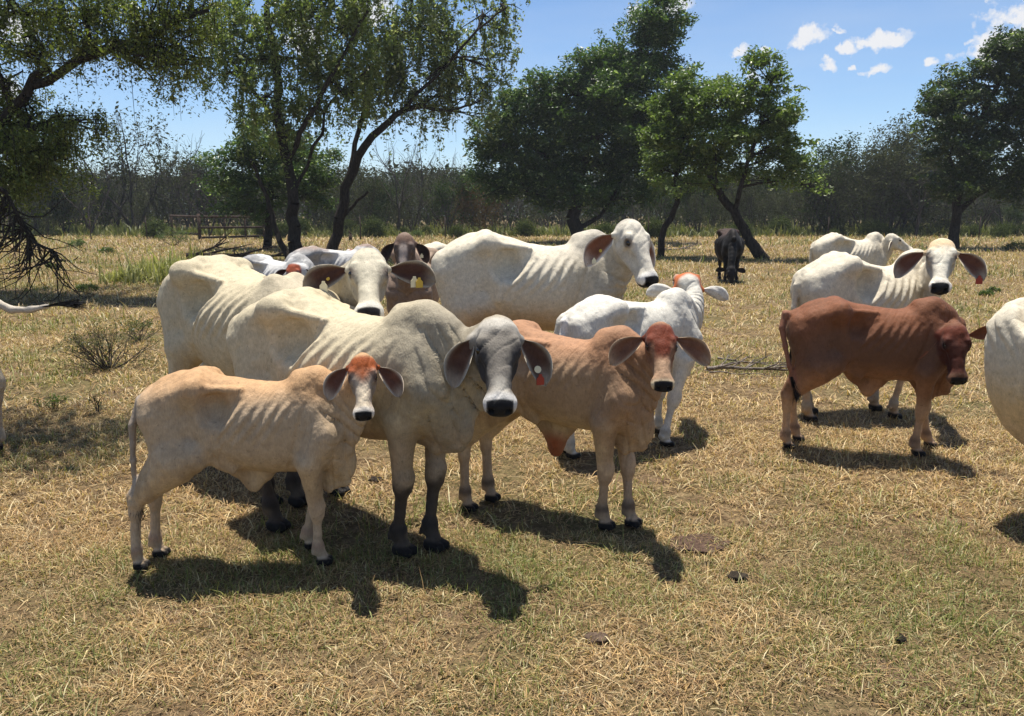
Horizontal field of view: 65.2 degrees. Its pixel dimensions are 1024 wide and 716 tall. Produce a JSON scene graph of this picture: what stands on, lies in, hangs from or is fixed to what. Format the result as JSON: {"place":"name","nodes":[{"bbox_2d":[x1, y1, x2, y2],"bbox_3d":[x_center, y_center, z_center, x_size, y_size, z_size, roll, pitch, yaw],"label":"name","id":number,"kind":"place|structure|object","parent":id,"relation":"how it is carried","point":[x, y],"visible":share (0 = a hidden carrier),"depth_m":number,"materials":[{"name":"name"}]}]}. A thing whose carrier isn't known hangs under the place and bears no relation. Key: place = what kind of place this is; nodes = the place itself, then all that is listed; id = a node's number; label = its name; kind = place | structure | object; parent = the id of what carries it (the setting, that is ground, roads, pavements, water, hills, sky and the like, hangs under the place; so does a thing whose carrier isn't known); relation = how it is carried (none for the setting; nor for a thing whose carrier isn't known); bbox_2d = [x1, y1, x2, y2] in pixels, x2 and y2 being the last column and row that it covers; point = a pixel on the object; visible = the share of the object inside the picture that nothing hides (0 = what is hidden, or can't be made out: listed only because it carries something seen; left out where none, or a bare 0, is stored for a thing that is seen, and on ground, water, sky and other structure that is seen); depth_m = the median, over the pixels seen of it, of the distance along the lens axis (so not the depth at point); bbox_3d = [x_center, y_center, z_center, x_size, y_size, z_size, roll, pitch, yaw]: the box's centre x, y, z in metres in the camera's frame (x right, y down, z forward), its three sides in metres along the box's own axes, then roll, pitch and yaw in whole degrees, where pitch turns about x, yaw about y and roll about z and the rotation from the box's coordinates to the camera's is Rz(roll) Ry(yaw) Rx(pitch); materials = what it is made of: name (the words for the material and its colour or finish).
{"place":"outdoors","nodes":[
{"label":"outdoors","id":0,"kind":"place"},
{"bbox_2d":[0,216,1023,715],"bbox_3d":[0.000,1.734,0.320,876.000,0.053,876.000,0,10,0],"label":"ground","id":1,"kind":"structure","parent":0,"point":[640,636],"depth_m":4.04,"materials":[{"name":"beige plant"}]},
{"bbox_2d":[0,162,75,236],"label":"tree","id":2,"kind":"object","parent":1,"relation":"on","point":[35,225],"visible":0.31,"depth_m":54.48,"materials":[{"name":"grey plant"}]},
{"bbox_2d":[0,294,90,449],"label":"cow","id":3,"kind":"object","parent":1,"relation":"on","point":[11,309],"visible":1,"depth_m":5.57},
{"bbox_2d":[0,176,96,301],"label":"dead branch","id":4,"kind":"object","parent":1,"relation":"on","point":[30,240],"visible":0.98,"depth_m":15.42,"materials":[{"name":"brown wood"}]},
{"bbox_2d":[31,393,69,409],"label":"weed","id":5,"kind":"object","parent":1,"relation":"on","point":[56,400],"visible":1,"depth_m":7.18,"materials":[{"name":"green plant"}]},
{"bbox_2d":[25,160,84,231],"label":"tree","id":6,"kind":"object","parent":1,"relation":"on","point":[54,193],"visible":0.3,"depth_m":55.46,"materials":[{"name":"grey plant"}]},
{"bbox_2d":[40,173,106,233],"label":"tree","id":7,"kind":"object","parent":1,"relation":"on","point":[85,199],"visible":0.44,"depth_m":56.37,"materials":[{"name":"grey plant"}]},
{"bbox_2d":[50,163,124,233],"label":"tree","id":8,"kind":"object","parent":1,"relation":"on","point":[89,213],"visible":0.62,"depth_m":54.62,"materials":[{"name":"grey plant"}]},
{"bbox_2d":[83,177,122,225],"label":"tree","id":9,"kind":"object","parent":1,"relation":"on","point":[100,202],"visible":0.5,"depth_m":59.76,"materials":[{"name":"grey plant"}]},
{"bbox_2d":[70,159,135,225],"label":"tree","id":10,"kind":"object","parent":1,"relation":"on","point":[99,180],"visible":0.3,"depth_m":61.15,"materials":[{"name":"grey plant"}]},
{"bbox_2d":[43,317,165,372],"bbox_3d":[-4.490,-0.157,8.957,1.339,0.607,1.155,0,10,0],"label":"bush","id":11,"kind":"object","parent":1,"relation":"on","point":[102,364],"visible":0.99,"depth_m":8.93,"materials":[{"name":"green plant"}]},
{"bbox_2d":[54,112,163,225],"bbox_3d":[-31.047,-14.202,61.237,8.267,9.518,6.392,-3,11,-15],"label":"tree","id":12,"kind":"object","parent":1,"relation":"on","point":[118,220],"visible":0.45,"depth_m":61.52,"materials":[{"name":"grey plant"}]},
{"bbox_2d":[35,101,202,228],"bbox_3d":[-28.854,-13.964,59.625,11.555,9.714,9.268,-1,11,-6],"label":"tree","id":13,"kind":"object","parent":1,"relation":"on","point":[121,177],"visible":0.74,"depth_m":60.14,"materials":[{"name":"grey plant"}]},
{"bbox_2d":[0,0,249,259],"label":"tree","id":14,"kind":"object","parent":1,"relation":"on","point":[25,150],"visible":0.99,"depth_m":16.01,"materials":[{"name":"green plant"}]},
{"bbox_2d":[113,189,158,225],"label":"tree","id":15,"kind":"object","parent":1,"relation":"on","point":[137,213],"visible":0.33,"depth_m":70.17,"materials":[{"name":"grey plant"}]},
{"bbox_2d":[111,316,161,341],"bbox_3d":[-5.135,-0.399,10.903,0.710,0.376,0.644,7,13,34],"label":"bush","id":16,"kind":"object","parent":1,"relation":"on","point":[143,325],"visible":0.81,"depth_m":10.85,"materials":[{"name":"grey plant"}]},
{"bbox_2d":[88,236,211,285],"bbox_3d":[-8.918,-2.700,20.933,4.187,1.253,4.707,0,10,0],"label":"grass clump","id":17,"kind":"object","parent":1,"relation":"on","point":[155,271],"visible":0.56,"depth_m":19.91,"materials":[{"name":"green plant"}]},
{"bbox_2d":[138,214,174,237],"bbox_3d":[-22.592,-8.142,50.782,2.286,2.061,2.242,-2,11,-9],"label":"bush","id":18,"kind":"object","parent":1,"relation":"on","point":[153,226],"visible":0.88,"depth_m":50.58,"materials":[{"name":"green plant"}]},
{"bbox_2d":[118,154,202,223],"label":"tree","id":19,"kind":"object","parent":1,"relation":"on","point":[153,203],"visible":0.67,"depth_m":60.23,"materials":[{"name":"grey plant"}]},
{"bbox_2d":[123,158,199,229],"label":"tree","id":20,"kind":"object","parent":1,"relation":"on","point":[156,190],"visible":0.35,"depth_m":62.10,"materials":[{"name":"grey plant"}]},
{"bbox_2d":[145,126,202,219],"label":"tree","id":21,"kind":"object","parent":1,"relation":"on","point":[196,151],"visible":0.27,"depth_m":63.98,"materials":[{"name":"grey plant"}]},
{"bbox_2d":[155,226,193,245],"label":"shrub","id":22,"kind":"object","parent":1,"relation":"on","point":[181,235],"visible":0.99,"depth_m":39.74,"materials":[{"name":"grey plant"}]},
{"bbox_2d":[135,140,228,228],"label":"tree","id":23,"kind":"object","parent":1,"relation":"on","point":[179,197],"visible":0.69,"depth_m":57.74,"materials":[{"name":"grey plant"}]},
{"bbox_2d":[154,157,217,226],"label":"tree","id":24,"kind":"object","parent":1,"relation":"on","point":[194,222],"visible":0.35,"depth_m":62.36,"materials":[{"name":"grey plant"}]},
{"bbox_2d":[175,152,226,225],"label":"tree","id":25,"kind":"object","parent":1,"relation":"on","point":[200,192],"visible":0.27,"depth_m":64.93,"materials":[{"name":"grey plant"}]},
{"bbox_2d":[174,156,234,235],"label":"tree","id":26,"kind":"object","parent":1,"relation":"on","point":[209,232],"visible":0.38,"depth_m":53.84,"materials":[{"name":"grey plant"}]},
{"bbox_2d":[182,153,244,230],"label":"tree","id":27,"kind":"object","parent":1,"relation":"on","point":[202,171],"visible":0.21,"depth_m":57.92,"materials":[{"name":"grey plant"}]},
{"bbox_2d":[169,214,264,240],"bbox_3d":[-18.873,-8.427,51.140,4.101,1.600,8.021,-7,13,-33],"label":"rail fence","id":28,"kind":"object","parent":1,"relation":"on","point":[200,227],"visible":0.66,"depth_m":47.97,"materials":[{"name":"brown wood"}]},
{"bbox_2d":[186,230,288,258],"bbox_3d":[-9.541,-4.163,29.315,4.566,1.029,1.394,0,10,0],"label":"dead branch","id":29,"kind":"object","parent":1,"relation":"on","point":[229,254],"visible":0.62,"depth_m":29.15,"materials":[{"name":"brown wood"}]},
{"bbox_2d":[126,352,403,570],"bbox_3d":[-1.186,0.494,3.932,1.375,1.109,0.492,1,11,8],"label":"calf","id":30,"kind":"object","parent":1,"relation":"on","point":[308,423],"visible":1,"depth_m":3.79},
{"bbox_2d":[190,109,347,248],"bbox_3d":[-10.832,-8.050,36.328,7.458,6.491,4.723,3,11,16],"label":"tree","id":31,"kind":"object","parent":1,"relation":"on","point":[270,177],"visible":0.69,"depth_m":35.52,"materials":[{"name":"green plant"}]},
{"bbox_2d":[243,254,313,275],"bbox_3d":[-2.997,-0.713,10.155,1.518,1.221,0.586,9,13,39],"label":"calf","id":32,"kind":"object","parent":1,"relation":"on","point":[265,265],"visible":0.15,"depth_m":9.85},
{"bbox_2d":[181,0,396,258],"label":"tree","id":33,"kind":"object","parent":1,"relation":"on","point":[286,14],"visible":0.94,"depth_m":27.04,"materials":[{"name":"green plant"}]},
{"bbox_2d":[156,248,435,507],"bbox_3d":[-1.512,0.041,5.187,2.281,1.545,0.670,8,13,36],"label":"cow","id":34,"kind":"object","parent":1,"relation":"on","point":[202,302],"visible":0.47,"depth_m":5.03},
{"bbox_2d":[281,212,312,235],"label":"bush","id":35,"kind":"object","parent":1,"relation":"on","point":[305,225],"visible":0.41,"depth_m":54.81,"materials":[{"name":"green plant"}]},
{"bbox_2d":[284,244,379,265],"bbox_3d":[-2.678,-1.099,12.167,1.449,1.250,0.834,-11,15,-46],"label":"cow","id":36,"kind":"object","parent":1,"relation":"on","point":[315,255],"visible":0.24,"depth_m":11.94},
{"bbox_2d":[301,165,364,226],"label":"tree","id":37,"kind":"object","parent":1,"relation":"on","point":[326,208],"visible":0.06,"depth_m":62.52,"materials":[{"name":"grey plant"}]},
{"bbox_2d":[307,158,391,234],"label":"tree","id":38,"kind":"object","parent":1,"relation":"on","point":[375,187],"visible":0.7,"depth_m":54.18,"materials":[{"name":"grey plant"}]},
{"bbox_2d":[355,214,390,237],"bbox_3d":[-8.965,-8.483,52.438,2.387,2.194,2.434,1,10,3],"label":"bush","id":39,"kind":"object","parent":1,"relation":"on","point":[375,226],"visible":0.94,"depth_m":52.06,"materials":[{"name":"green plant"}]},
{"bbox_2d":[358,177,392,223],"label":"tree","id":40,"kind":"object","parent":1,"relation":"on","point":[384,195],"visible":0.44,"depth_m":64.07,"materials":[{"name":"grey plant"}]},
{"bbox_2d":[226,287,552,558],"bbox_3d":[-0.730,0.317,4.281,2.010,1.332,0.609,6,12,31],"label":"cow","id":41,"kind":"object","parent":1,"relation":"on","point":[454,371],"visible":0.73,"depth_m":3.95},
{"bbox_2d":[367,169,412,225],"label":"tree","id":42,"kind":"object","parent":1,"relation":"on","point":[397,177],"visible":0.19,"depth_m":66.92,"materials":[{"name":"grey plant"}]},
{"bbox_2d":[373,188,406,225],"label":"tree","id":43,"kind":"object","parent":1,"relation":"on","point":[392,195],"visible":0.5,"depth_m":64.28,"materials":[{"name":"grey plant"}]},
{"bbox_2d":[381,194,420,228],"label":"tree","id":44,"kind":"object","parent":1,"relation":"on","point":[402,211],"visible":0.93,"depth_m":56.79,"materials":[{"name":"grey plant"}]},
{"bbox_2d":[377,138,435,233],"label":"tree","id":45,"kind":"object","parent":1,"relation":"on","point":[398,210],"visible":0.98,"depth_m":54.98,"materials":[{"name":"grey plant"}]},
{"bbox_2d":[371,138,444,227],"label":"tree","id":46,"kind":"object","parent":1,"relation":"on","point":[388,169],"visible":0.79,"depth_m":59.99,"materials":[{"name":"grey plant"}]},
{"bbox_2d":[383,177,434,230],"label":"tree","id":47,"kind":"object","parent":1,"relation":"on","point":[412,201],"visible":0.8,"depth_m":57.40,"materials":[{"name":"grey plant"}]},
{"bbox_2d":[381,232,438,313],"bbox_3d":[-1.097,-0.635,8.867,0.617,1.537,1.826,0,10,-2],"label":"cow","id":48,"kind":"object","parent":1,"relation":"on","point":[404,246],"visible":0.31,"depth_m":8.17},
{"bbox_2d":[388,156,442,226],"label":"tree","id":49,"kind":"object","parent":1,"relation":"on","point":[396,167],"visible":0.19,"depth_m":78.25,"materials":[{"name":"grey plant"}]},
{"bbox_2d":[319,0,530,249],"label":"tree","id":50,"kind":"object","parent":1,"relation":"on","point":[444,61],"visible":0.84,"depth_m":29.23,"materials":[{"name":"green plant"}]},
{"bbox_2d":[411,191,440,224],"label":"tree","id":51,"kind":"object","parent":1,"relation":"on","point":[428,209],"visible":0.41,"depth_m":71.92,"materials":[{"name":"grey plant"}]},
{"bbox_2d":[398,148,468,226],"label":"tree","id":52,"kind":"object","parent":1,"relation":"on","point":[437,180],"visible":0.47,"depth_m":64.38,"materials":[{"name":"grey plant"}]},
{"bbox_2d":[390,157,480,227],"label":"tree","id":53,"kind":"object","parent":1,"relation":"on","point":[439,167],"visible":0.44,"depth_m":62.97,"materials":[{"name":"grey plant"}]},
{"bbox_2d":[425,167,479,234],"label":"tree","id":54,"kind":"object","parent":1,"relation":"on","point":[439,192],"visible":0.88,"depth_m":55.78,"materials":[{"name":"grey plant"}]},
{"bbox_2d":[443,222,466,238],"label":"bush","id":55,"kind":"object","parent":1,"relation":"on","point":[456,231],"visible":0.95,"depth_m":50.55,"materials":[{"name":"green plant"}]},
{"bbox_2d":[433,179,497,229],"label":"tree","id":56,"kind":"object","parent":1,"relation":"on","point":[457,223],"visible":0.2,"depth_m":61.22,"materials":[{"name":"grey plant"}]},
{"bbox_2d":[456,179,507,231],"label":"tree","id":57,"kind":"object","parent":1,"relation":"on","point":[485,210],"visible":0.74,"depth_m":55.27,"materials":[{"name":"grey plant"}]},
{"bbox_2d":[490,193,527,225],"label":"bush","id":58,"kind":"object","parent":1,"relation":"on","point":[513,211],"visible":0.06,"depth_m":69.57,"materials":[{"name":"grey plant"}]},
{"bbox_2d":[0,160,1023,226],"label":"woods","id":59,"kind":"object","parent":1,"relation":"on","point":[432,175],"visible":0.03,"depth_m":87.33,"materials":[{"name":"green plant"}]},
{"bbox_2d":[509,215,537,236],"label":"bush","id":60,"kind":"object","parent":1,"relation":"on","point":[524,228],"visible":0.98,"depth_m":53.28,"materials":[{"name":"green plant"}]},
{"bbox_2d":[431,219,658,330],"bbox_3d":[0.290,-0.422,7.314,2.057,1.685,0.849,2,11,11],"label":"cow","id":61,"kind":"object","parent":1,"relation":"on","point":[481,275],"visible":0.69,"depth_m":7.01},
{"bbox_2d":[458,0,701,234],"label":"tree","id":62,"kind":"object","parent":1,"relation":"on","point":[607,87],"visible":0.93,"depth_m":41.53,"materials":[{"name":"green plant"}]},
{"bbox_2d":[458,320,710,530],"bbox_3d":[0.352,0.349,4.473,1.473,1.198,0.564,6,12,29],"label":"calf","id":63,"kind":"object","parent":1,"relation":"on","point":[607,386],"visible":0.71,"depth_m":4.32},
{"bbox_2d":[584,632,609,643],"bbox_3d":[0.352,1.160,3.324,0.107,0.027,0.084,0,10,0],"label":"dung pat","id":64,"kind":"object","parent":1,"relation":"on","point":[593,636],"visible":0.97,"depth_m":3.31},
{"bbox_2d":[593,193,626,225],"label":"tree","id":65,"kind":"object","parent":1,"relation":"on","point":[614,218],"visible":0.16,"depth_m":68.97,"materials":[{"name":"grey plant"}]},
{"bbox_2d":[554,272,728,458],"bbox_3d":[1.056,0.010,6.128,0.655,1.262,1.874,9,14,42],"label":"calf","id":66,"kind":"object","parent":1,"relation":"on","point":[678,307],"visible":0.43,"depth_m":5.93},
{"bbox_2d":[640,215,673,237],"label":"bush","id":67,"kind":"object","parent":1,"relation":"on","point":[655,228],"visible":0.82,"depth_m":50.71,"materials":[{"name":"green plant"}]},
{"bbox_2d":[643,181,680,224],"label":"tree","id":68,"kind":"object","parent":1,"relation":"on","point":[670,206],"visible":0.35,"depth_m":63.71,"materials":[{"name":"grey plant"}]},
{"bbox_2d":[635,61,735,257],"bbox_3d":[6.369,-7.219,29.653,4.155,7.157,3.569,-3,11,-16],"label":"tree","id":69,"kind":"object","parent":1,"relation":"on","point":[665,137],"visible":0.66,"depth_m":29.08,"materials":[{"name":"green plant"}]},
{"bbox_2d":[667,169,725,233],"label":"tree","id":70,"kind":"object","parent":1,"relation":"on","point":[686,195],"visible":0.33,"depth_m":56.93,"materials":[{"name":"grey plant"}]},
{"bbox_2d":[670,533,731,554],"bbox_3d":[1.004,0.986,4.263,0.340,0.033,0.277,0,10,0],"label":"dung pat","id":71,"kind":"object","parent":1,"relation":"on","point":[698,544],"visible":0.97,"depth_m":4.24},
{"bbox_2d":[704,189,743,227],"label":"tree","id":72,"kind":"object","parent":1,"relation":"on","point":[713,208],"visible":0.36,"depth_m":62.06,"materials":[{"name":"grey plant"}]},
{"bbox_2d":[714,228,745,284],"bbox_3d":[5.383,-2.532,19.832,0.741,1.352,1.931,2,11,12],"label":"bull","id":73,"kind":"object","parent":1,"relation":"on","point":[729,244],"visible":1,"depth_m":19.39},
{"bbox_2d":[708,173,780,230],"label":"tree","id":74,"kind":"object","parent":1,"relation":"on","point":[751,192],"visible":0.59,"depth_m":56.55,"materials":[{"name":"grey plant"}]},
{"bbox_2d":[711,157,780,219],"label":"tree","id":75,"kind":"object","parent":1,"relation":"on","point":[731,193],"visible":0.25,"depth_m":56.31,"materials":[{"name":"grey plant"}]},
{"bbox_2d":[706,341,787,370],"bbox_3d":[2.965,-0.019,8.708,1.597,0.368,0.714,4,11,22],"label":"dead branch","id":76,"kind":"object","parent":1,"relation":"on","point":[734,366],"visible":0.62,"depth_m":8.78,"materials":[{"name":"grey wood"}]},
{"bbox_2d":[677,45,834,259],"bbox_3d":[8.829,-7.161,28.611,5.961,7.706,3.838,0,10,0],"label":"tree","id":77,"kind":"object","parent":1,"relation":"on","point":[739,100],"visible":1,"depth_m":28.00,"materials":[{"name":"green plant"}]},
{"bbox_2d":[729,184,785,227],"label":"tree","id":78,"kind":"object","parent":1,"relation":"on","point":[764,206],"visible":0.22,"depth_m":63.46,"materials":[{"name":"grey plant"}]},
{"bbox_2d":[741,168,784,225],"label":"tree","id":79,"kind":"object","parent":1,"relation":"on","point":[765,187],"visible":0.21,"depth_m":68.45,"materials":[{"name":"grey plant"}]},
{"bbox_2d":[762,212,794,233],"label":"bush","id":80,"kind":"object","parent":1,"relation":"on","point":[777,223],"visible":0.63,"depth_m":55.38,"materials":[{"name":"green plant"}]},
{"bbox_2d":[791,187,846,232],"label":"tree","id":81,"kind":"object","parent":1,"relation":"on","point":[799,205],"visible":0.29,"depth_m":57.62,"materials":[{"name":"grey plant"}]},
{"bbox_2d":[794,143,862,220],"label":"tree","id":82,"kind":"object","parent":1,"relation":"on","point":[820,169],"visible":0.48,"depth_m":55.80,"materials":[{"name":"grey plant"}]},
{"bbox_2d":[788,162,868,230],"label":"tree","id":83,"kind":"object","parent":1,"relation":"on","point":[838,207],"visible":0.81,"depth_m":54.84,"materials":[{"name":"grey plant"}]},
{"bbox_2d":[813,214,849,234],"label":"bush","id":84,"kind":"object","parent":1,"relation":"on","point":[842,231],"visible":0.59,"depth_m":55.24,"materials":[{"name":"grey plant"}]},
{"bbox_2d":[806,126,887,227],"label":"tree","id":85,"kind":"object","parent":1,"relation":"on","point":[844,147],"visible":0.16,"depth_m":61.84,"materials":[{"name":"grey plant"}]},
{"bbox_2d":[808,140,912,233],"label":"tree","id":86,"kind":"object","parent":1,"relation":"on","point":[874,193],"visible":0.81,"depth_m":54.44,"materials":[{"name":"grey plant"}]},
{"bbox_2d":[809,232,912,265],"bbox_3d":[5.949,-1.466,13.763,1.663,1.392,0.706,2,11,13],"label":"cow","id":87,"kind":"object","parent":1,"relation":"on","point":[876,248],"visible":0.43,"depth_m":13.52},
{"bbox_2d":[855,217,885,235],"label":"bush","id":88,"kind":"object","parent":1,"relation":"on","point":[870,227],"visible":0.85,"depth_m":53.63,"materials":[{"name":"green plant"}]},
{"bbox_2d":[779,296,986,456],"bbox_3d":[2.644,0.134,5.734,1.445,1.160,0.646,2,11,11],"label":"cow","id":89,"kind":"object","parent":1,"relation":"on","point":[922,346],"visible":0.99,"depth_m":5.61},
{"bbox_2d":[787,238,986,421],"bbox_3d":[3.095,-0.234,6.684,1.354,1.539,1.207,-1,11,-8],"label":"cow","id":90,"kind":"object","parent":1,"relation":"on","point":[905,278],"visible":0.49,"depth_m":6.63},
{"bbox_2d":[843,132,934,223],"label":"tree","id":91,"kind":"object","parent":1,"relation":"on","point":[877,180],"visible":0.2,"depth_m":58.21,"materials":[{"name":"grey plant"}]},
{"bbox_2d":[835,118,964,235],"bbox_3d":[26.209,-12.148,55.707,9.170,8.964,8.583,-2,11,-11],"label":"tree","id":92,"kind":"object","parent":1,"relation":"on","point":[911,168],"visible":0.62,"depth_m":54.79,"materials":[{"name":"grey plant"}]},
{"bbox_2d":[887,167,945,228],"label":"tree","id":93,"kind":"object","parent":1,"relation":"on","point":[901,213],"visible":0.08,"depth_m":60.34,"materials":[{"name":"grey plant"}]},
{"bbox_2d":[897,142,953,235],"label":"tree","id":94,"kind":"object","parent":1,"relation":"on","point":[918,217],"visible":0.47,"depth_m":52.95,"materials":[{"name":"grey plant"}]},
{"bbox_2d":[859,108,993,231],"bbox_3d":[28.266,-12.772,56.832,10.219,9.990,9.564,-5,12,-26],"label":"tree","id":95,"kind":"object","parent":1,"relation":"on","point":[914,137],"visible":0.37,"depth_m":56.09,"materials":[{"name":"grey plant"}]},
{"bbox_2d":[873,128,982,227],"bbox_3d":[31.084,-12.986,60.043,8.670,9.055,9.263,6,12,28],"label":"tree","id":96,"kind":"object","parent":1,"relation":"on","point":[930,194],"visible":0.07,"depth_m":60.60,"materials":[{"name":"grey plant"}]},
{"bbox_2d":[907,24,1023,248],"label":"tree","id":97,"kind":"object","parent":1,"relation":"on","point":[955,128],"visible":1,"depth_m":36.12,"materials":[{"name":"green plant"}]},
{"bbox_2d":[973,183,1016,227],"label":"tree","id":98,"kind":"object","parent":1,"relation":"on","point":[990,214],"visible":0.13,"depth_m":54.70,"materials":[{"name":"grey plant"}]},
{"bbox_2d":[987,223,1011,237],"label":"bush","id":99,"kind":"object","parent":1,"relation":"on","point":[1002,231],"visible":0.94,"depth_m":51.22,"materials":[{"name":"green plant"}]},
{"bbox_2d":[984,297,1023,444],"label":"cow","id":100,"kind":"object","parent":1,"relation":"on","point":[1004,358],"visible":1,"depth_m":4.41},
{"bbox_2d":[999,205,1023,230],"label":"tree","id":101,"kind":"object","parent":1,"relation":"on","point":[1017,214],"visible":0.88,"depth_m":54.64,"materials":[{"name":"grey plant"}]},
{"bbox_2d":[0,210,1023,237],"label":"tall grass","id":102,"kind":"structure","parent":0,"point":[114,230],"depth_m":55.58,"materials":[{"name":"beige plant"}]},
{"bbox_2d":[0,0,1023,176],"label":"sky","id":103,"kind":"structure","parent":0,"point":[859,61],"materials":[{"name":"blue"}]},
{"bbox_2d":[520,203,546,231],"bbox_3d":[1.476,-9.627,55.530,2.255,2.364,2.812,3,11,15],"label":"bush","id":104,"kind":"object","parent":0,"point":[532,214],"visible":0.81,"depth_m":55.59,"materials":[{"name":"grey plant"}]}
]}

